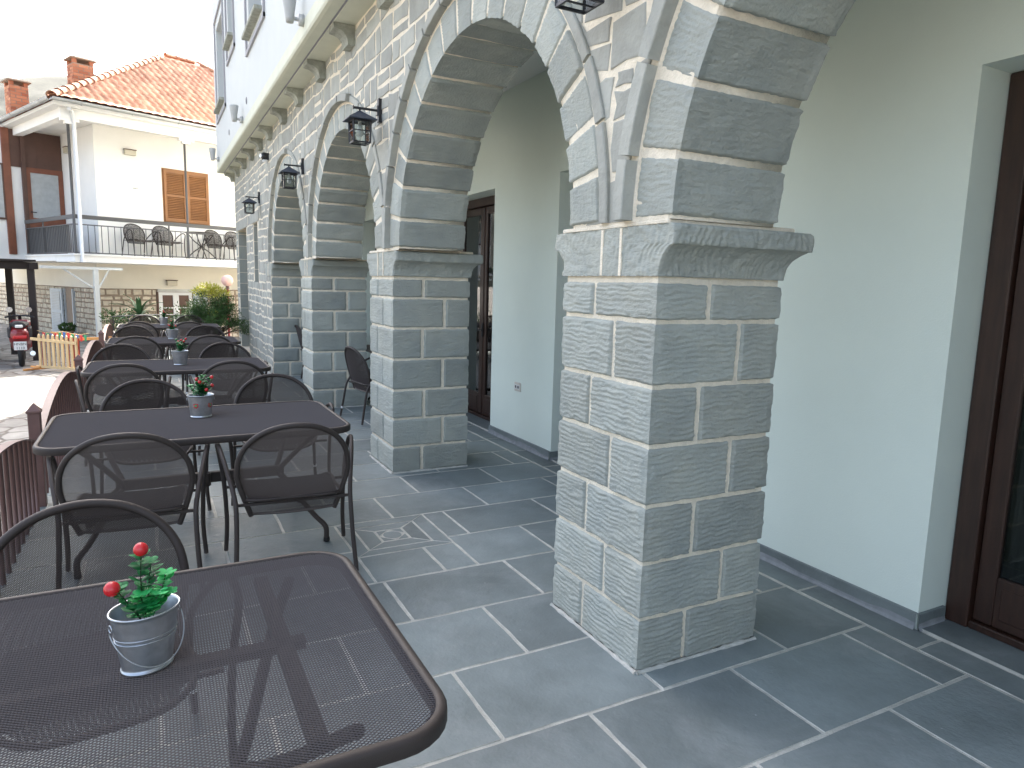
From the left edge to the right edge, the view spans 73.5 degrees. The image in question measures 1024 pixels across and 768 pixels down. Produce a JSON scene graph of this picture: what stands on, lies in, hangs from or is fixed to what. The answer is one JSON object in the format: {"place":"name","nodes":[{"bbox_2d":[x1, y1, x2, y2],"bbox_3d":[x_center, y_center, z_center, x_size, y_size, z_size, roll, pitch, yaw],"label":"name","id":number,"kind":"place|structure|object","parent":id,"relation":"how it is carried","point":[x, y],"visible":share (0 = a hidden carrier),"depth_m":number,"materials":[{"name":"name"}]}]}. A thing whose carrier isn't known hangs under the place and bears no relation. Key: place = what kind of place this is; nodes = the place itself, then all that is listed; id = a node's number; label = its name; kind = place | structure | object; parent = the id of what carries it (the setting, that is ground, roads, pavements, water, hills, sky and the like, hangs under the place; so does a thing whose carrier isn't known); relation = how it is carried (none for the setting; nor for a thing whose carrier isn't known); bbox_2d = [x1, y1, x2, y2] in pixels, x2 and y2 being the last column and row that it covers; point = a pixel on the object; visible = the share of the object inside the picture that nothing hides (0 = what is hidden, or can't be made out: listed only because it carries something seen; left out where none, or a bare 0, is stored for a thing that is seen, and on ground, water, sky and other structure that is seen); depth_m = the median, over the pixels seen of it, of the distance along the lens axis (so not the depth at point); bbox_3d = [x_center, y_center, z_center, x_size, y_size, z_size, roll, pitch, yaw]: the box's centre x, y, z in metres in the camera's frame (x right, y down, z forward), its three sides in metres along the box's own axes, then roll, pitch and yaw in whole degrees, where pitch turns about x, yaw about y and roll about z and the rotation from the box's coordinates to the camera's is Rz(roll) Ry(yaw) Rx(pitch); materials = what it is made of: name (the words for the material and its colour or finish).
{"place":"outdoors","nodes":[
{"label":"outdoors","id":0,"kind":"place"},
{"bbox_2d":[0,74,95,116],"bbox_3d":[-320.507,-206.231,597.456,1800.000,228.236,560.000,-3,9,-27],"label":"hill","id":1,"kind":"structure","parent":0,"point":[38,87],"depth_m":568.90,"materials":[{"name":"white"}]},
{"bbox_2d":[0,0,213,78],"label":"sky","id":2,"kind":"structure","parent":0,"point":[36,36],"materials":[{"name":"white"}]},
{"bbox_2d":[0,52,238,340],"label":"neighbour house","id":3,"kind":"structure","parent":0,"point":[92,165],"depth_m":18.42,"materials":[{"name":"white paint"}]},
{"bbox_2d":[0,163,6,219],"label":"window","id":4,"kind":"structure","parent":3,"relation":"in","point":[3,215],"depth_m":18.05,"materials":[{"name":"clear glass"}]},
{"bbox_2d":[8,128,67,254],"bbox_3d":[-12.920,-5.161,18.637,0.121,3.270,1.290,8,11,40],"label":"balcony door","id":5,"kind":"structure","parent":3,"relation":"in","point":[38,155],"depth_m":18.65,"materials":[{"name":"red wood"}]},
{"bbox_2d":[50,288,77,333],"bbox_3d":[-12.874,-2.039,19.663,1.660,1.400,0.174,8,11,40],"label":"window","id":6,"kind":"structure","parent":3,"relation":"in","point":[56,295],"depth_m":19.56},
{"bbox_2d":[122,223,158,256],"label":"armchair","id":7,"kind":"object","parent":3,"relation":"on","point":[132,239],"visible":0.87,"depth_m":18.11,"materials":[{"name":"brown metal"}]},
{"bbox_2d":[150,226,185,257],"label":"armchair","id":8,"kind":"object","parent":3,"relation":"on","point":[164,237],"visible":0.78,"depth_m":18.68,"materials":[{"name":"brown metal"}]},
{"bbox_2d":[156,289,207,334],"bbox_3d":[-9.433,-1.999,19.676,0.125,1.430,1.420,8,11,40],"label":"window","id":9,"kind":"structure","parent":3,"relation":"in","point":[170,297],"depth_m":19.43,"materials":[{"name":"white paint"}]},
{"bbox_2d":[187,231,216,259],"bbox_3d":[-8.694,-3.858,19.173,0.820,0.739,0.820,8,11,40],"label":"balcony table","id":10,"kind":"object","parent":3,"relation":"on","point":[200,246],"visible":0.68,"depth_m":19.16,"materials":[{"name":"brown metal"}]},
{"bbox_2d":[202,230,235,260],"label":"armchair","id":11,"kind":"object","parent":3,"relation":"on","point":[216,244],"visible":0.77,"depth_m":19.73,"materials":[{"name":"brown metal"}]},
{"bbox_2d":[223,231,236,260],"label":"armchair","id":12,"kind":"object","parent":3,"relation":"on","point":[228,237],"visible":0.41,"depth_m":20.09,"materials":[{"name":"brown metal"}]},
{"bbox_2d":[0,323,238,534],"bbox_3d":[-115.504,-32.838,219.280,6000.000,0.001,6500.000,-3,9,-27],"label":"street paving","id":13,"kind":"structure","parent":0,"point":[21,391],"depth_m":11.04,"materials":[{"name":"grey stone"}]},
{"bbox_2d":[0,258,38,360],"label":"pergola","id":14,"kind":"object","parent":13,"relation":"on","point":[9,265],"visible":0.9,"depth_m":14.00,"materials":[{"name":"black wood"}]},
{"bbox_2d":[4,307,35,366],"bbox_3d":[-9.741,-0.961,13.583,0.496,1.106,1.680,-4,10,-34],"label":"scooter","id":15,"kind":"object","parent":13,"relation":"on","point":[19,332],"visible":1,"depth_m":12.99,"materials":[{"name":"red metal"}]},
{"bbox_2d":[0,318,114,584],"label":"terrace railing","id":16,"kind":"object","parent":13,"relation":"on","point":[24,480],"visible":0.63,"depth_m":4.65,"materials":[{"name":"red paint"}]},
{"bbox_2d":[57,321,76,339],"bbox_3d":[-12.117,-1.456,18.679,0.481,0.506,0.430,-3,9,-27],"label":"potted plant","id":17,"kind":"object","parent":13,"relation":"on","point":[71,328],"visible":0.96,"depth_m":18.60,"materials":[{"name":"green plant"}]},
{"bbox_2d":[23,330,111,370],"bbox_3d":[-8.131,-0.610,12.718,1.645,0.728,0.555,2,8,5],"label":"picket fence","id":18,"kind":"object","parent":13,"relation":"on","point":[73,351],"visible":0.97,"depth_m":12.60,"materials":[{"name":"brown wood"}]},
{"bbox_2d":[39,265,122,336],"bbox_3d":[-10.322,-1.842,16.567,0.100,1.965,1.750,8,11,40],"label":"steel support post","id":19,"kind":"object","parent":13,"relation":"on","point":[96,286],"visible":0.91,"depth_m":16.68,"materials":[{"name":"white metal"}]},
{"bbox_2d":[99,308,147,334],"bbox_3d":[-8.173,-1.056,14.491,0.925,1.118,0.797,-3,9,-27],"label":"shrub","id":20,"kind":"object","parent":13,"relation":"on","point":[115,318],"visible":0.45,"depth_m":14.43,"materials":[{"name":"green plant"}]},
{"bbox_2d":[144,301,185,349],"bbox_3d":[-7.605,-1.183,14.947,0.897,1.268,1.000,5,9,25],"label":"shrub","id":21,"kind":"object","parent":13,"relation":"on","point":[169,321],"visible":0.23,"depth_m":15.02,"materials":[{"name":"green plant"}]},
{"bbox_2d":[221,275,232,335],"bbox_3d":[-6.852,-1.696,16.551,0.268,1.855,0.268,-3,9,-27],"label":"globe lamp","id":22,"kind":"object","parent":13,"relation":"on","point":[227,281],"visible":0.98,"depth_m":16.36,"materials":[{"name":"white glass"}]},
{"bbox_2d":[0,344,1023,767],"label":"terrace floor","id":23,"kind":"structure","parent":0,"point":[456,566],"depth_m":3.02,"materials":[{"name":"grey tile"}]},
{"bbox_2d":[76,344,161,406],"bbox_3d":[-4.136,0.030,7.272,0.773,0.868,0.617,-3,9,-27],"label":"armchair","id":24,"kind":"object","parent":23,"relation":"on","point":[145,355],"visible":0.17,"depth_m":7.42,"materials":[{"name":"brown metal"}]},
{"bbox_2d":[0,499,242,766],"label":"armchair","id":25,"kind":"object","parent":23,"relation":"on","point":[29,522],"visible":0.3,"depth_m":2.23,"materials":[{"name":"grey metal"}]},
{"bbox_2d":[74,363,171,461],"bbox_3d":[-3.448,0.215,6.118,0.773,0.868,0.617,-3,9,-29],"label":"armchair","id":26,"kind":"object","parent":23,"relation":"on","point":[93,376],"visible":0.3,"depth_m":5.83,"materials":[{"name":"brown metal"}]},
{"bbox_2d":[46,432,209,614],"bbox_3d":[-1.982,0.620,3.576,0.773,0.868,0.617,-2,9,-25],"label":"armchair","id":27,"kind":"object","parent":23,"relation":"on","point":[167,501],"visible":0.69,"depth_m":3.36,"materials":[{"name":"grey metal"}]},
{"bbox_2d":[101,336,167,389],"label":"armchair","id":28,"kind":"object","parent":23,"relation":"on","point":[150,348],"visible":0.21,"depth_m":8.56,"materials":[{"name":"brown metal"}]},
{"bbox_2d":[104,325,164,376],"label":"armchair","id":29,"kind":"object","parent":23,"relation":"on","point":[141,328],"visible":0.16,"depth_m":10.23,"materials":[{"name":"brown metal"}]},
{"bbox_2d":[113,321,163,356],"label":"armchair","id":30,"kind":"object","parent":23,"relation":"on","point":[150,327],"visible":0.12,"depth_m":11.26,"materials":[{"name":"brown metal"}]},
{"bbox_2d":[111,294,168,333],"bbox_3d":[-7.753,-1.254,14.346,1.174,1.226,1.281,-3,9,-27],"label":"palm","id":31,"kind":"object","parent":23,"relation":"on","point":[138,309],"visible":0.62,"depth_m":14.20,"materials":[{"name":"green plant"}]},
{"bbox_2d":[126,315,168,355],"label":"armchair","id":32,"kind":"object","parent":23,"relation":"on","point":[146,318],"visible":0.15,"depth_m":13.12,"materials":[{"name":"brown metal"}]},
{"bbox_2d":[89,379,211,510],"bbox_3d":[-2.530,0.431,4.781,0.773,0.868,0.617,-3,9,-29],"label":"armchair","id":33,"kind":"object","parent":23,"relation":"on","point":[186,449],"visible":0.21,"depth_m":4.93,"materials":[{"name":"brown metal"}]},
{"bbox_2d":[116,323,220,347],"bbox_3d":[-6.174,-0.692,12.388,1.640,0.737,1.040,-3,9,-27],"label":"patio table","id":34,"kind":"object","parent":23,"relation":"on","point":[157,327],"visible":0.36,"depth_m":12.27,"materials":[{"name":"brown metal"}]},
{"bbox_2d":[159,310,167,324],"bbox_3d":[-6.311,-1.204,12.406,0.157,0.265,0.157,4,9,16],"label":"flower bucket","id":35,"kind":"object","parent":34,"relation":"on","point":[163,319],"visible":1,"depth_m":12.37,"materials":[{"name":"metal"}]},
{"bbox_2d":[110,314,230,335],"bbox_3d":[-7.065,-1.011,14.312,2.267,0.890,0.120,-4,10,-34],"label":"patio table","id":36,"kind":"object","parent":23,"relation":"on","point":[143,317],"visible":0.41,"depth_m":13.84,"materials":[{"name":"grey metal"}]},
{"bbox_2d":[105,336,240,396],"bbox_3d":[-4.724,-0.257,9.637,1.640,0.737,1.040,-3,9,-27],"label":"patio table","id":37,"kind":"object","parent":23,"relation":"on","point":[163,341],"visible":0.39,"depth_m":9.48,"materials":[{"name":"brown metal"}]},
{"bbox_2d":[166,320,178,338],"bbox_3d":[-4.807,-0.771,9.692,0.166,0.261,0.166,0,8,-10],"label":"flower bucket","id":38,"kind":"object","parent":37,"relation":"on","point":[172,332],"visible":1,"depth_m":9.66,"materials":[{"name":"metal"}]},
{"bbox_2d":[80,357,270,404],"bbox_3d":[-3.355,0.166,6.955,1.640,0.737,1.040,-3,9,-27],"label":"patio table","id":39,"kind":"object","parent":23,"relation":"on","point":[169,367],"visible":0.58,"depth_m":6.84,"materials":[{"name":"grey metal"}]},
{"bbox_2d":[171,338,188,364],"bbox_3d":[-3.329,-0.328,6.868,0.161,0.266,0.162,-7,12,-44],"label":"flower bucket","id":40,"kind":"object","parent":39,"relation":"on","point":[180,355],"visible":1,"depth_m":6.84,"materials":[{"name":"metal"}]},
{"bbox_2d":[164,321,212,358],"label":"armchair","id":41,"kind":"object","parent":23,"relation":"on","point":[182,325],"visible":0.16,"depth_m":11.52,"materials":[{"name":"brown metal"}]},
{"bbox_2d":[32,400,350,578],"bbox_3d":[-1.929,0.587,4.292,1.640,0.737,1.040,-3,9,-28],"label":"patio table","id":42,"kind":"object","parent":23,"relation":"on","point":[62,434],"visible":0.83,"depth_m":4.17,"materials":[{"name":"grey metal"}]},
{"bbox_2d":[186,375,213,417],"bbox_3d":[-1.971,0.074,4.337,0.164,0.262,0.161,-3,9,-27],"label":"flower bucket","id":43,"kind":"object","parent":42,"relation":"on","point":[200,400],"visible":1,"depth_m":4.30,"materials":[{"name":"metal"}]},
{"bbox_2d":[172,315,212,358],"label":"armchair","id":44,"kind":"object","parent":23,"relation":"on","point":[183,319],"visible":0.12,"depth_m":13.46,"materials":[{"name":"brown metal"}]},
{"bbox_2d":[184,325,231,380],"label":"armchair","id":45,"kind":"object","parent":23,"relation":"on","point":[205,327],"visible":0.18,"depth_m":10.69,"materials":[{"name":"brown metal"}]},
{"bbox_2d":[171,281,249,347],"bbox_3d":[-6.081,-1.329,13.963,1.576,1.569,1.284,3,8,8],"label":"shrub","id":46,"kind":"object","parent":23,"relation":"on","point":[218,313],"visible":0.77,"depth_m":13.82,"materials":[{"name":"green plant"}]},
{"bbox_2d":[182,335,238,394],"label":"armchair","id":47,"kind":"object","parent":23,"relation":"on","point":[196,347],"visible":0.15,"depth_m":8.95,"materials":[{"name":"brown metal"}]},
{"bbox_2d":[0,551,446,767],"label":"patio table","id":48,"kind":"object","parent":23,"relation":"on","point":[282,643],"visible":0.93,"depth_m":1.53,"materials":[{"name":"grey metal"}]},
{"bbox_2d":[103,542,184,676],"bbox_3d":[-0.824,0.494,1.534,0.130,0.292,0.164,8,10,38],"label":"flower bucket","id":49,"kind":"object","parent":48,"relation":"on","point":[143,627],"visible":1,"depth_m":1.51,"materials":[{"name":"metal"}]},
{"bbox_2d":[188,360,273,455],"bbox_3d":[-2.661,0.172,6.549,0.773,0.868,0.617,-2,9,-24],"label":"armchair","id":50,"kind":"object","parent":23,"relation":"on","point":[217,395],"visible":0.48,"depth_m":6.28,"materials":[{"name":"brown metal"}]},
{"bbox_2d":[195,342,267,401],"bbox_3d":[-3.210,-0.019,7.776,0.773,0.868,0.617,-3,10,-30],"label":"armchair","id":51,"kind":"object","parent":23,"relation":"on","point":[215,345],"visible":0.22,"depth_m":7.94,"materials":[{"name":"brown metal"}]},
{"bbox_2d":[229,374,334,505],"bbox_3d":[-1.781,0.388,5.215,0.773,0.868,0.617,-2,9,-25],"label":"armchair","id":52,"kind":"object","parent":23,"relation":"on","point":[292,382],"visible":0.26,"depth_m":5.38,"materials":[{"name":"brown metal"}]},
{"bbox_2d":[215,422,358,570],"bbox_3d":[-1.262,0.590,3.905,0.773,0.868,0.617,-2,9,-24],"label":"armchair","id":53,"kind":"object","parent":23,"relation":"on","point":[292,489],"visible":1,"depth_m":3.69,"materials":[{"name":"grey metal"}]},
{"bbox_2d":[295,325,303,378],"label":"armchair","id":54,"kind":"object","parent":23,"relation":"on","point":[299,331],"visible":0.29,"depth_m":11.30,"materials":[{"name":"brown metal"}]},
{"bbox_2d":[339,346,371,424],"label":"armchair","id":55,"kind":"object","parent":23,"relation":"on","point":[354,364],"visible":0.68,"depth_m":7.87,"materials":[{"name":"brown metal"}]},
{"bbox_2d":[366,345,371,399],"bbox_3d":[-1.659,-0.123,9.265,0.740,0.739,1.000,-3,9,-27],"label":"cafe table","id":56,"kind":"object","parent":23,"relation":"on","point":[368,349],"visible":0.04,"depth_m":9.02,"materials":[{"name":"brown metal"}]},
{"bbox_2d":[211,0,1023,674],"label":"arcade building","id":57,"kind":"structure","parent":23,"relation":"on","point":[727,294],"depth_m":3.34,"materials":[{"name":"stone"}]},
{"bbox_2d":[209,148,218,161],"bbox_3d":[-6.412,-4.931,14.743,0.200,0.265,0.138,-3,9,-27],"label":"wall spotlight","id":58,"kind":"object","parent":57,"relation":"attached to","point":[212,151],"depth_m":14.70,"materials":[{"name":"white metal"}]},
{"bbox_2d":[213,0,225,124],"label":"window","id":59,"kind":"structure","parent":57,"relation":"in","point":[221,100],"depth_m":13.58,"materials":[{"name":"grey"}]},
{"bbox_2d":[222,0,234,66],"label":"window","id":60,"kind":"structure","parent":57,"relation":"in","point":[229,36],"depth_m":11.87,"materials":[{"name":"grey"}]},
{"bbox_2d":[229,104,242,122],"bbox_3d":[-4.404,-4.309,10.935,0.200,0.265,0.138,-3,9,-27],"label":"wall spotlight","id":61,"kind":"object","parent":57,"relation":"attached to","point":[233,110],"depth_m":10.89,"materials":[{"name":"white metal"}]},
{"bbox_2d":[242,192,259,213],"bbox_3d":[-4.552,-3.167,11.961,0.300,0.376,0.230,-3,9,-27],"label":"wall lantern","id":62,"kind":"object","parent":57,"relation":"attached to","point":[248,201],"depth_m":11.94,"materials":[{"name":"black metal"}]},
{"bbox_2d":[241,0,264,56],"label":"window","id":63,"kind":"structure","parent":57,"relation":"in","point":[249,24],"depth_m":9.33,"materials":[{"name":"grey"}]},
{"bbox_2d":[259,152,268,162],"bbox_3d":[-3.951,-3.617,10.929,0.145,0.152,0.121,-3,9,-27],"label":"wall camera","id":64,"kind":"object","parent":57,"relation":"attached to","point":[264,156],"depth_m":10.89,"materials":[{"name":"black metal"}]},
{"bbox_2d":[278,158,303,188],"bbox_3d":[-2.737,-2.623,8.518,0.300,0.376,0.230,-3,9,-27],"label":"wall lantern","id":65,"kind":"object","parent":57,"relation":"attached to","point":[289,171],"depth_m":8.49,"materials":[{"name":"black metal"}]},
{"bbox_2d":[282,0,304,26],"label":"wall spotlight","id":66,"kind":"object","parent":57,"relation":"attached to","point":[289,10],"depth_m":6.54,"materials":[{"name":"white metal"}]},
{"bbox_2d":[342,98,381,145],"bbox_3d":[-1.218,-2.167,5.636,0.300,0.376,0.230,-3,9,-27],"label":"wall lantern","id":67,"kind":"object","parent":57,"relation":"attached to","point":[360,118],"depth_m":5.61,"materials":[{"name":"black metal"}]},
{"bbox_2d":[462,195,494,420],"bbox_3d":[-0.353,-0.885,8.195,0.153,2.605,1.564,-3,9,-27],"label":"door","id":68,"kind":"structure","parent":57,"relation":"in","point":[479,223],"depth_m":8.25,"materials":[{"name":"brown wood"}]},
{"bbox_2d":[514,382,520,391],"bbox_3d":[0.055,0.029,6.939,0.015,0.090,0.130,-3,9,-27],"label":"wall socket","id":69,"kind":"object","parent":57,"relation":"attached to","point":[517,386],"depth_m":6.93,"materials":[{"name":"beige plastic"}]},
{"bbox_2d":[555,0,604,14],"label":"wall lantern","id":70,"kind":"object","parent":57,"relation":"attached to","point":[589,5],"depth_m":2.78,"materials":[{"name":"black metal"}]},
{"bbox_2d":[945,71,1023,650],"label":"door","id":71,"kind":"structure","parent":57,"relation":"in","point":[985,593],"depth_m":3.21,"materials":[{"name":"brown wood"}]}
]}

